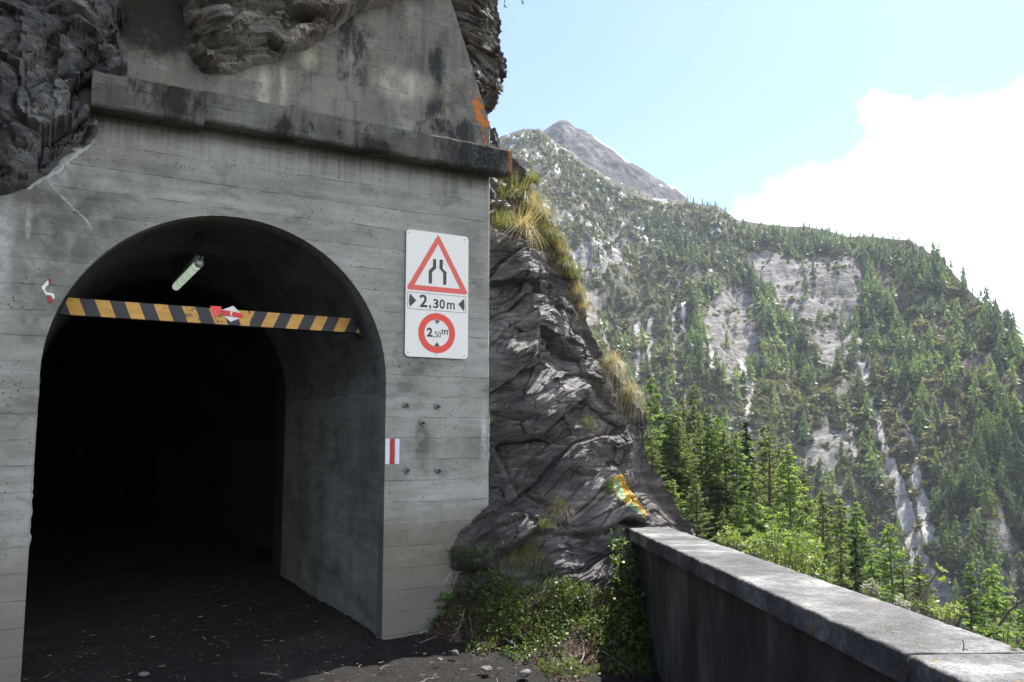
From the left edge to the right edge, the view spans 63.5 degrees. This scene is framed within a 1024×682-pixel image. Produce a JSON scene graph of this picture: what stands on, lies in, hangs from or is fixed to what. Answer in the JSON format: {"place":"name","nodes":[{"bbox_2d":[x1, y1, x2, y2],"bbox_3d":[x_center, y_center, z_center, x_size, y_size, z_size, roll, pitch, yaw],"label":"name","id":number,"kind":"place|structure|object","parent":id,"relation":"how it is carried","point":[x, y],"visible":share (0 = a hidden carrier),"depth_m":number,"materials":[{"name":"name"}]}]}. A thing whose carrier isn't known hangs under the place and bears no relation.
{"place":"outdoors","nodes":[
{"label":"outdoors","id":0,"kind":"place"},
{"bbox_2d":[0,0,129,194],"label":"cliff","id":1,"kind":"structure","parent":0,"point":[54,54],"depth_m":5.31,"materials":[{"name":"stone"}]},
{"bbox_2d":[21,479,662,681],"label":"road","id":2,"kind":"structure","parent":0,"point":[95,560],"depth_m":7.16,"materials":[{"name":"asphalt"}]},
{"bbox_2d":[0,0,511,681],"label":"tunnel portal","id":3,"kind":"object","parent":2,"relation":"on","point":[324,176],"visible":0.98,"depth_m":6.75,"materials":[{"name":"concrete"}]},
{"bbox_2d":[172,232,203,290],"bbox_3d":[-2.846,-0.683,7.255,0.074,0.299,1.347,4,-7,-30],"label":"tube lamp","id":4,"kind":"object","parent":3,"relation":"hanging from","point":[194,265],"visible":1,"depth_m":6.99,"materials":[{"name":"plastic"}]},
{"bbox_2d":[58,298,362,337],"bbox_3d":[-2.266,-0.183,6.500,2.272,0.185,0.108,4,-7,-30],"label":"height barrier","id":5,"kind":"object","parent":3,"relation":"attached to","point":[232,316],"visible":1,"depth_m":6.40,"materials":[{"name":"metal"}]},
{"bbox_2d":[180,0,403,74],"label":"cliff overhang","id":6,"kind":"object","parent":3,"relation":"attached to","point":[231,37],"visible":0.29,"depth_m":6.29,"materials":[{"name":"stone"}]},
{"bbox_2d":[385,438,399,463],"bbox_3d":[-0.965,0.890,6.673,0.122,0.207,0.004,4,-7,-31],"label":"trail mark","id":7,"kind":"object","parent":3,"relation":"attached to","point":[389,448],"visible":1,"depth_m":6.67,"materials":[{"name":"paint"}]},
{"bbox_2d":[404,229,468,358],"bbox_3d":[-0.632,-0.389,6.991,0.579,1.066,0.022,4,-7,-30],"label":"traffic sign","id":8,"kind":"object","parent":3,"relation":"attached to","point":[436,295],"visible":1,"depth_m":6.98,"materials":[{"name":"metal"}]},
{"bbox_2d":[23,576,661,681],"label":"road litter","id":9,"kind":"object","parent":2,"relation":"on","point":[264,640],"visible":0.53,"depth_m":6.21,"materials":[{"name":"gravel"}]},
{"bbox_2d":[423,539,655,678],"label":"ground plants","id":10,"kind":"object","parent":2,"relation":"on","point":[580,623],"visible":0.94,"depth_m":6.36,"materials":[{"name":"green plant"}]},
{"bbox_2d":[424,583,657,681],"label":"dead stems","id":11,"kind":"object","parent":2,"relation":"on","point":[506,634],"visible":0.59,"depth_m":6.36,"materials":[{"name":"plant"}]},
{"bbox_2d":[626,527,1023,681],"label":"parapet","id":12,"kind":"structure","parent":2,"relation":"on","point":[717,612],"depth_m":3.83,"materials":[{"name":"concrete"}]},
{"bbox_2d":[543,120,688,201],"bbox_3d":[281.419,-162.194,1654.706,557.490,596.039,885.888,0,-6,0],"label":"mountain peak","id":13,"kind":"structure","parent":0,"point":[594,152],"depth_m":1590.40,"materials":[{"name":"stone"}]},
{"bbox_2d":[487,0,1023,345],"label":"sky","id":14,"kind":"structure","parent":0,"point":[902,118],"materials":[{"name":"blue"}]},
{"bbox_2d":[498,129,1023,638],"bbox_3d":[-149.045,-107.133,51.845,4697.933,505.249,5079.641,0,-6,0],"label":"hillside","id":15,"kind":"structure","parent":0,"point":[840,287],"depth_m":562.18,"materials":[{"name":"stone"}]},
{"bbox_2d":[428,127,695,681],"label":"rock outcrop","id":16,"kind":"object","parent":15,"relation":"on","point":[545,355],"visible":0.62,"depth_m":7.39,"materials":[{"name":"stone"}]},
{"bbox_2d":[428,592,455,624],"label":"broad leaves","id":17,"kind":"object","parent":16,"relation":"on","point":[446,596],"visible":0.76,"depth_m":6.72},
{"bbox_2d":[451,0,506,146],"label":"rock face","id":18,"kind":"object","parent":16,"relation":"on","point":[479,22],"visible":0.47,"depth_m":8.19},
{"bbox_2d":[489,204,520,230],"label":"grass tuft","id":19,"kind":"object","parent":16,"relation":"on","point":[499,222],"visible":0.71,"depth_m":7.91,"materials":[{"name":"plant"}]},
{"bbox_2d":[496,180,528,203],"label":"grass tuft","id":20,"kind":"object","parent":16,"relation":"on","point":[506,195],"visible":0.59,"depth_m":8.43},
{"bbox_2d":[494,545,530,573],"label":"grass tuft","id":21,"kind":"object","parent":16,"relation":"on","point":[514,554],"visible":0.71,"depth_m":6.77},
{"bbox_2d":[502,172,544,211],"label":"grass tuft","id":22,"kind":"object","parent":16,"relation":"on","point":[522,191],"visible":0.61,"depth_m":8.53,"materials":[{"name":"plant"}]},
{"bbox_2d":[491,197,557,264],"bbox_3d":[0.128,-1.058,7.805,0.940,0.646,0.827,21,-1,-10],"label":"grass tuft","id":23,"kind":"object","parent":16,"relation":"on","point":[522,228],"visible":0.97,"depth_m":7.83,"materials":[{"name":"plant"}]},
{"bbox_2d":[513,532,554,573],"bbox_3d":[0.188,1.730,6.872,0.572,0.311,0.520,14,10,1],"label":"grass tuft","id":24,"kind":"object","parent":16,"relation":"on","point":[534,551],"visible":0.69,"depth_m":6.81,"materials":[{"name":"plant"}]},
{"bbox_2d":[524,168,544,185],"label":"grass tuft","id":25,"kind":"object","parent":16,"relation":"on","point":[534,179],"visible":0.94,"depth_m":8.66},
{"bbox_2d":[515,184,559,225],"bbox_3d":[0.225,-1.361,8.388,0.723,0.497,0.636,2,6,3],"label":"grass tuft","id":26,"kind":"object","parent":16,"relation":"on","point":[534,204],"visible":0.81,"depth_m":8.41,"materials":[{"name":"plant"}]},
{"bbox_2d":[520,191,572,231],"bbox_3d":[0.211,-1.310,8.490,0.904,0.490,0.822,6,13,32],"label":"grass tuft","id":27,"kind":"object","parent":16,"relation":"on","point":[550,216],"visible":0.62,"depth_m":8.43,"materials":[{"name":"plant"}]},
{"bbox_2d":[534,211,564,246],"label":"grass tuft","id":28,"kind":"object","parent":16,"relation":"on","point":[544,230],"visible":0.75,"depth_m":8.51,"materials":[{"name":"plant"}]},
{"bbox_2d":[540,225,569,245],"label":"grass tuft","id":29,"kind":"object","parent":16,"relation":"on","point":[550,240],"visible":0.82,"depth_m":8.53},
{"bbox_2d":[542,489,580,530],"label":"grass tuft","id":30,"kind":"object","parent":16,"relation":"on","point":[558,509],"visible":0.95,"depth_m":7.04,"materials":[{"name":"plant"}]},
{"bbox_2d":[549,250,579,273],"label":"grass tuft","id":31,"kind":"object","parent":16,"relation":"on","point":[564,262],"visible":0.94,"depth_m":8.50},
{"bbox_2d":[546,232,582,262],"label":"grass tuft","id":32,"kind":"object","parent":16,"relation":"on","point":[559,248],"visible":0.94,"depth_m":8.56,"materials":[{"name":"plant"}]},
{"bbox_2d":[557,261,585,279],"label":"grass tuft","id":33,"kind":"object","parent":16,"relation":"on","point":[573,274],"visible":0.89,"depth_m":8.52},
{"bbox_2d":[563,276,594,304],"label":"grass tuft","id":34,"kind":"object","parent":16,"relation":"on","point":[578,289],"visible":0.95,"depth_m":8.50,"materials":[{"name":"plant"}]},
{"bbox_2d":[574,295,601,320],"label":"grass tuft","id":35,"kind":"object","parent":16,"relation":"on","point":[584,306],"visible":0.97,"depth_m":8.49,"materials":[{"name":"plant"}]},
{"bbox_2d":[593,347,641,418],"bbox_3d":[0.942,0.442,8.200,0.647,0.795,0.654,5,-8,-39],"label":"grass tuft","id":36,"kind":"object","parent":16,"relation":"on","point":[610,361],"visible":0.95,"depth_m":8.20,"materials":[{"name":"plant"}]},
{"bbox_2d":[608,381,649,434],"bbox_3d":[1.092,0.691,8.165,0.559,0.678,0.546,2,-6,-14],"label":"grass tuft","id":37,"kind":"object","parent":16,"relation":"on","point":[636,391],"visible":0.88,"depth_m":8.12,"materials":[{"name":"plant"}]},
{"bbox_2d":[607,528,652,659],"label":"wall foot plants","id":38,"kind":"object","parent":16,"relation":"on","point":[617,606],"depth_m":6.70,"materials":[{"name":"green plant"}]},
{"bbox_2d":[646,430,671,486],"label":"larch tree","id":39,"kind":"object","parent":15,"relation":"on","point":[655,461],"visible":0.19,"depth_m":50.65,"materials":[{"name":"green plant"}]},
{"bbox_2d":[641,377,682,507],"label":"larch tree","id":40,"kind":"object","parent":15,"relation":"on","point":[650,391],"visible":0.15,"depth_m":64.66,"materials":[{"name":"green plant"}]},
{"bbox_2d":[648,383,676,463],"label":"larch tree","id":41,"kind":"object","parent":15,"relation":"on","point":[657,419],"visible":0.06,"depth_m":68.43,"materials":[{"name":"green plant"}]},
{"bbox_2d":[658,415,698,517],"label":"larch tree","id":42,"kind":"object","parent":15,"relation":"on","point":[670,463],"visible":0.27,"depth_m":57.50,"materials":[{"name":"green plant"}]},
{"bbox_2d":[657,401,705,537],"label":"larch tree","id":43,"kind":"object","parent":15,"relation":"on","point":[676,432],"visible":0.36,"depth_m":57.13,"materials":[{"name":"green plant"}]},
{"bbox_2d":[650,413,712,532],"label":"larch tree","id":44,"kind":"object","parent":15,"relation":"on","point":[667,450],"visible":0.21,"depth_m":57.92,"materials":[{"name":"green plant"}]},
{"bbox_2d":[668,479,703,531],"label":"larch tree","id":45,"kind":"object","parent":15,"relation":"on","point":[679,502],"visible":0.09,"depth_m":44.45,"materials":[{"name":"green plant"}]},
{"bbox_2d":[675,394,698,492],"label":"larch tree","id":46,"kind":"object","parent":15,"relation":"on","point":[684,412],"visible":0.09,"depth_m":66.30,"materials":[{"name":"green plant"}]},
{"bbox_2d":[682,385,711,482],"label":"larch tree","id":47,"kind":"object","parent":15,"relation":"on","point":[689,428],"visible":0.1,"depth_m":71.94,"materials":[{"name":"green plant"}]},
{"bbox_2d":[681,474,716,540],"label":"larch tree","id":48,"kind":"object","parent":15,"relation":"on","point":[692,506],"visible":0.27,"depth_m":44.27,"materials":[{"name":"green plant"}]},
{"bbox_2d":[688,409,724,524],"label":"larch tree","id":49,"kind":"object","parent":15,"relation":"on","point":[699,429],"visible":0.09,"depth_m":60.15,"materials":[{"name":"green plant"}]},
{"bbox_2d":[683,403,734,542],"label":"larch tree","id":50,"kind":"object","parent":15,"relation":"on","point":[707,442],"visible":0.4,"depth_m":55.80,"materials":[{"name":"green plant"}]},
{"bbox_2d":[712,511,730,547],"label":"larch tree","id":51,"kind":"object","parent":15,"relation":"on","point":[723,522],"visible":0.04,"depth_m":44.83,"materials":[{"name":"green plant"}]},
{"bbox_2d":[697,410,748,545],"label":"larch tree","id":52,"kind":"object","parent":15,"relation":"on","point":[719,422],"visible":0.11,"depth_m":57.56,"materials":[{"name":"green plant"}]},
{"bbox_2d":[700,430,757,552],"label":"larch tree","id":53,"kind":"object","parent":15,"relation":"on","point":[721,487],"visible":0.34,"depth_m":55.33,"materials":[{"name":"green plant"}]},
{"bbox_2d":[716,432,754,553],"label":"larch tree","id":54,"kind":"object","parent":15,"relation":"on","point":[735,466],"visible":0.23,"depth_m":55.15,"materials":[{"name":"green plant"}]},
{"bbox_2d":[728,490,749,554],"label":"larch tree","id":55,"kind":"object","parent":15,"relation":"on","point":[737,516],"visible":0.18,"depth_m":47.27,"materials":[{"name":"green plant"}]},
{"bbox_2d":[732,424,759,516],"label":"larch tree","id":56,"kind":"object","parent":15,"relation":"on","point":[739,441],"visible":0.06,"depth_m":75.65,"materials":[{"name":"green plant"}]},
{"bbox_2d":[738,419,761,539],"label":"spruce tree","id":57,"kind":"object","parent":15,"relation":"on","point":[746,450],"visible":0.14,"depth_m":61.05,"materials":[{"name":"green plant"}]},
{"bbox_2d":[737,474,779,558],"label":"larch tree","id":58,"kind":"object","parent":15,"relation":"on","point":[755,513],"visible":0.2,"depth_m":43.51,"materials":[{"name":"green plant"}]},
{"bbox_2d":[747,470,769,538],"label":"larch tree","id":59,"kind":"object","parent":15,"relation":"on","point":[758,500],"visible":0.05,"depth_m":58.59,"materials":[{"name":"green plant"}]},
{"bbox_2d":[500,130,1023,640],"bbox_3d":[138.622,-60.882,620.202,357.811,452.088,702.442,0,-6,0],"label":"scrub","id":60,"kind":"object","parent":15,"relation":"on","point":[886,410],"visible":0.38,"depth_m":501.45,"materials":[{"name":"plant"}]},
{"bbox_2d":[501,127,1023,642],"bbox_3d":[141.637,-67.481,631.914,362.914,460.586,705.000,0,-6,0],"label":"forest","id":61,"kind":"object","parent":15,"relation":"on","point":[993,319],"visible":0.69,"depth_m":523.20,"materials":[{"name":"plant"}]},
{"bbox_2d":[745,425,780,519],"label":"larch tree","id":62,"kind":"object","parent":15,"relation":"on","point":[760,443],"visible":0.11,"depth_m":66.27,"materials":[{"name":"green plant"}]},
{"bbox_2d":[749,433,792,535],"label":"larch tree","id":63,"kind":"object","parent":15,"relation":"on","point":[765,457],"visible":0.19,"depth_m":62.65,"materials":[{"name":"green plant"}]},
{"bbox_2d":[765,445,793,516],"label":"larch tree","id":64,"kind":"object","parent":15,"relation":"on","point":[778,453],"visible":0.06,"depth_m":69.00,"materials":[{"name":"green plant"}]},
{"bbox_2d":[768,503,796,567],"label":"larch tree","id":65,"kind":"object","parent":15,"relation":"on","point":[781,518],"visible":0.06,"depth_m":41.08,"materials":[{"name":"green plant"}]},
{"bbox_2d":[741,522,826,577],"bbox_3d":[2.347,1.952,7.159,0.716,0.904,1.708,-2,-7,19],"label":"leafy bush","id":66,"kind":"object","parent":15,"relation":"on","point":[802,564],"visible":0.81,"depth_m":6.79,"materials":[{"name":"green plant"}]},
{"bbox_2d":[714,525,744,550],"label":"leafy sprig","id":67,"kind":"object","parent":66,"relation":"attached to","point":[734,542],"visible":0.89,"depth_m":7.24,"materials":[{"name":"green plant"}]},
{"bbox_2d":[739,444,836,573],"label":"larch tree","id":68,"kind":"object","parent":15,"relation":"on","point":[791,486],"visible":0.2,"depth_m":50.22,"materials":[{"name":"green plant"}]},
{"bbox_2d":[768,468,811,547],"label":"larch tree","id":69,"kind":"object","parent":15,"relation":"on","point":[793,515],"visible":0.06,"depth_m":54.31,"materials":[{"name":"green plant"}]},
{"bbox_2d":[783,512,834,581],"bbox_3d":[12.975,11.951,36.772,4.314,9.010,4.205,2,-6,-15],"label":"larch tree","id":70,"kind":"object","parent":15,"relation":"on","point":[814,535],"visible":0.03,"depth_m":36.94,"materials":[{"name":"green plant"}]},
{"bbox_2d":[787,466,839,580],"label":"larch tree","id":71,"kind":"object","parent":15,"relation":"on","point":[812,505],"visible":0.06,"depth_m":51.84,"materials":[{"name":"green plant"}]},
{"bbox_2d":[807,487,844,584],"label":"larch tree","id":72,"kind":"object","parent":15,"relation":"on","point":[827,533],"visible":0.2,"depth_m":46.13,"materials":[{"name":"green plant"}]},
{"bbox_2d":[824,503,851,578],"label":"larch tree","id":73,"kind":"object","parent":15,"relation":"on","point":[831,516],"visible":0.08,"depth_m":71.32,"materials":[{"name":"green plant"}]},
{"bbox_2d":[825,505,859,590],"bbox_3d":[16.038,13.235,39.707,3.647,10.985,3.029,-5,-8,39],"label":"larch tree","id":74,"kind":"object","parent":15,"relation":"on","point":[841,570],"visible":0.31,"depth_m":39.92,"materials":[{"name":"green plant"}]},
{"bbox_2d":[824,496,865,584],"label":"larch tree","id":75,"kind":"object","parent":15,"relation":"on","point":[844,513],"visible":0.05,"depth_m":72.47,"materials":[{"name":"green plant"}]},
{"bbox_2d":[845,533,865,594],"bbox_3d":[13.464,11.658,32.239,2.411,8.180,2.066,-4,-7,37],"label":"spruce tree","id":76,"kind":"object","parent":15,"relation":"on","point":[853,569],"visible":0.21,"depth_m":32.52,"materials":[{"name":"green plant"}]},
{"bbox_2d":[857,476,868,513],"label":"conifer tree","id":77,"kind":"object","parent":15,"relation":"on","point":[863,500],"visible":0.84,"depth_m":382.81,"materials":[{"name":"green plant"}]},
{"bbox_2d":[839,507,887,597],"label":"larch tree","id":78,"kind":"object","parent":15,"relation":"on","point":[864,523],"visible":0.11,"depth_m":68.56,"materials":[{"name":"green plant"}]},
{"bbox_2d":[827,501,911,597],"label":"larch tree","id":79,"kind":"object","parent":15,"relation":"on","point":[862,537],"visible":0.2,"depth_m":54.53,"materials":[{"name":"green plant"}]},
{"bbox_2d":[860,577,881,600],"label":"silvery plant","id":80,"kind":"object","parent":15,"relation":"on","point":[872,587],"visible":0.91,"depth_m":5.18,"materials":[{"name":"plant"}]},
{"bbox_2d":[860,558,891,599],"bbox_3d":[12.835,11.580,29.338,3.646,7.839,3.912,-3,-6,17],"label":"larch tree","id":81,"kind":"object","parent":15,"relation":"on","point":[872,571],"visible":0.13,"depth_m":29.39,"materials":[{"name":"green plant"}]},
{"bbox_2d":[862,519,919,609],"bbox_3d":[16.328,12.972,35.332,4.688,10.734,4.586,2,-7,-17],"label":"larch tree","id":82,"kind":"object","parent":15,"relation":"on","point":[884,568],"visible":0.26,"depth_m":35.66,"materials":[{"name":"green plant"}]},
{"bbox_2d":[894,581,917,612],"bbox_3d":[13.035,11.374,27.278,2.932,6.958,3.283,4,-7,-32],"label":"larch tree","id":83,"kind":"object","parent":15,"relation":"on","point":[902,592],"visible":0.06,"depth_m":27.43,"materials":[{"name":"green plant"}]},
{"bbox_2d":[893,562,950,616],"bbox_3d":[2.616,1.635,5.335,0.382,0.504,0.803,-3,-7,27],"label":"maple branch","id":84,"kind":"object","parent":15,"relation":"on","point":[921,602],"visible":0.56,"depth_m":5.16,"materials":[{"name":"green plant"}]},
{"bbox_2d":[907,555,940,618],"bbox_3d":[16.253,13.109,33.021,3.716,9.191,3.602,4,-6,-29],"label":"larch tree","id":85,"kind":"object","parent":15,"relation":"on","point":[919,588],"visible":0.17,"depth_m":33.19,"materials":[{"name":"green plant"}]},
{"bbox_2d":[930,487,941,522],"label":"conifer tree","id":86,"kind":"object","parent":15,"relation":"on","point":[935,508],"visible":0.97,"depth_m":353.74,"materials":[{"name":"green plant"}]},
{"bbox_2d":[940,530,954,572],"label":"conifer tree","id":87,"kind":"object","parent":15,"relation":"on","point":[945,537],"visible":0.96,"depth_m":325.95,"materials":[{"name":"green plant"}]},
{"bbox_2d":[929,600,967,627],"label":"yellow leaf bush","id":88,"kind":"object","parent":15,"relation":"on","point":[949,615],"visible":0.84,"depth_m":4.39,"materials":[{"name":"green plant"}]},
{"bbox_2d":[950,515,963,562],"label":"conifer tree","id":89,"kind":"object","parent":15,"relation":"on","point":[958,555],"visible":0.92,"depth_m":326.04,"materials":[{"name":"green plant"}]},
{"bbox_2d":[955,465,964,502],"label":"conifer tree","id":90,"kind":"object","parent":15,"relation":"on","point":[961,485],"visible":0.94,"depth_m":350.98,"materials":[{"name":"green plant"}]},
{"bbox_2d":[955,562,990,636],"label":"larch tree","id":91,"kind":"object","parent":15,"relation":"on","point":[976,609],"visible":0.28,"depth_m":44.43,"materials":[{"name":"green plant"}]},
{"bbox_2d":[967,471,980,508],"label":"conifer tree","id":92,"kind":"object","parent":15,"relation":"on","point":[973,489],"visible":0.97,"depth_m":337.44,"materials":[{"name":"green plant"}]},
{"bbox_2d":[967,507,983,550],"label":"conifer tree","id":93,"kind":"object","parent":15,"relation":"on","point":[973,534],"visible":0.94,"depth_m":318.86,"materials":[{"name":"green plant"}]},
{"bbox_2d":[968,543,983,591],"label":"conifer tree","id":94,"kind":"object","parent":15,"relation":"on","point":[976,566],"visible":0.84,"depth_m":302.45,"materials":[{"name":"green plant"}]},
{"bbox_2d":[972,431,986,468],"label":"conifer tree","id":95,"kind":"object","parent":15,"relation":"on","point":[979,439],"visible":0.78,"depth_m":357.19,"materials":[{"name":"green plant"}]},
{"bbox_2d":[978,473,993,516],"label":"conifer tree","id":96,"kind":"object","parent":15,"relation":"on","point":[985,491],"visible":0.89,"depth_m":329.33,"materials":[{"name":"green plant"}]},
{"bbox_2d":[983,520,1001,562],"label":"conifer tree","id":97,"kind":"object","parent":15,"relation":"on","point":[991,543],"visible":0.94,"depth_m":312.96,"materials":[{"name":"green plant"}]},
{"bbox_2d":[962,564,1023,646],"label":"larch tree","id":98,"kind":"object","parent":15,"relation":"on","point":[1005,603],"visible":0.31,"depth_m":47.11,"materials":[{"name":"green plant"}]},
{"bbox_2d":[985,413,1000,453],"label":"conifer tree","id":99,"kind":"object","parent":15,"relation":"on","point":[991,429],"visible":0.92,"depth_m":366.38,"materials":[{"name":"green plant"}]},
{"bbox_2d":[974,585,1014,641],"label":"larch tree","id":100,"kind":"object","parent":15,"relation":"on","point":[998,605],"visible":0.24,"depth_m":42.10,"materials":[{"name":"green plant"}]},
{"bbox_2d":[973,621,1023,644],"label":"leaf bush","id":101,"kind":"object","parent":15,"relation":"on","point":[999,629],"visible":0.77,"depth_m":3.38,"materials":[{"name":"green plant"}]},
{"bbox_2d":[994,593,1023,631],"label":"bare twig","id":102,"kind":"object","parent":101,"relation":"attached to","point":[1002,620],"visible":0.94,"depth_m":3.59,"materials":[{"name":"wood"}]},
{"bbox_2d":[994,414,1008,451],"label":"conifer tree","id":103,"kind":"object","parent":15,"relation":"on","point":[999,428],"visible":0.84,"depth_m":366.83,"materials":[{"name":"green plant"}]},
{"bbox_2d":[1004,609,1023,650],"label":"larch tree","id":104,"kind":"object","parent":15,"relation":"on","point":[1021,620],"visible":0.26,"depth_m":37.42,"materials":[{"name":"green plant"}]},
{"bbox_2d":[1007,497,1021,537],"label":"conifer tree","id":105,"kind":"object","parent":15,"relation":"on","point":[1013,520],"visible":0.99,"depth_m":334.87,"materials":[{"name":"green plant"}]},
{"bbox_3d":[-17.591,1.212,19.253,37.111,6.000,14.897,-3,-7,24],"label":"rock mass","id":106,"kind":"object","parent":15,"relation":"on","visible":0},
{"bbox_2d":[33,281,276,551],"bbox_3d":[-11.188,2.105,19.487,4.224,3.977,26.605,5,-8,-37],"label":"tunnel bore","id":107,"kind":"object","parent":106,"relation":"in","point":[176,421],"visible":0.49,"depth_m":15.14,"materials":[{"name":"black"}]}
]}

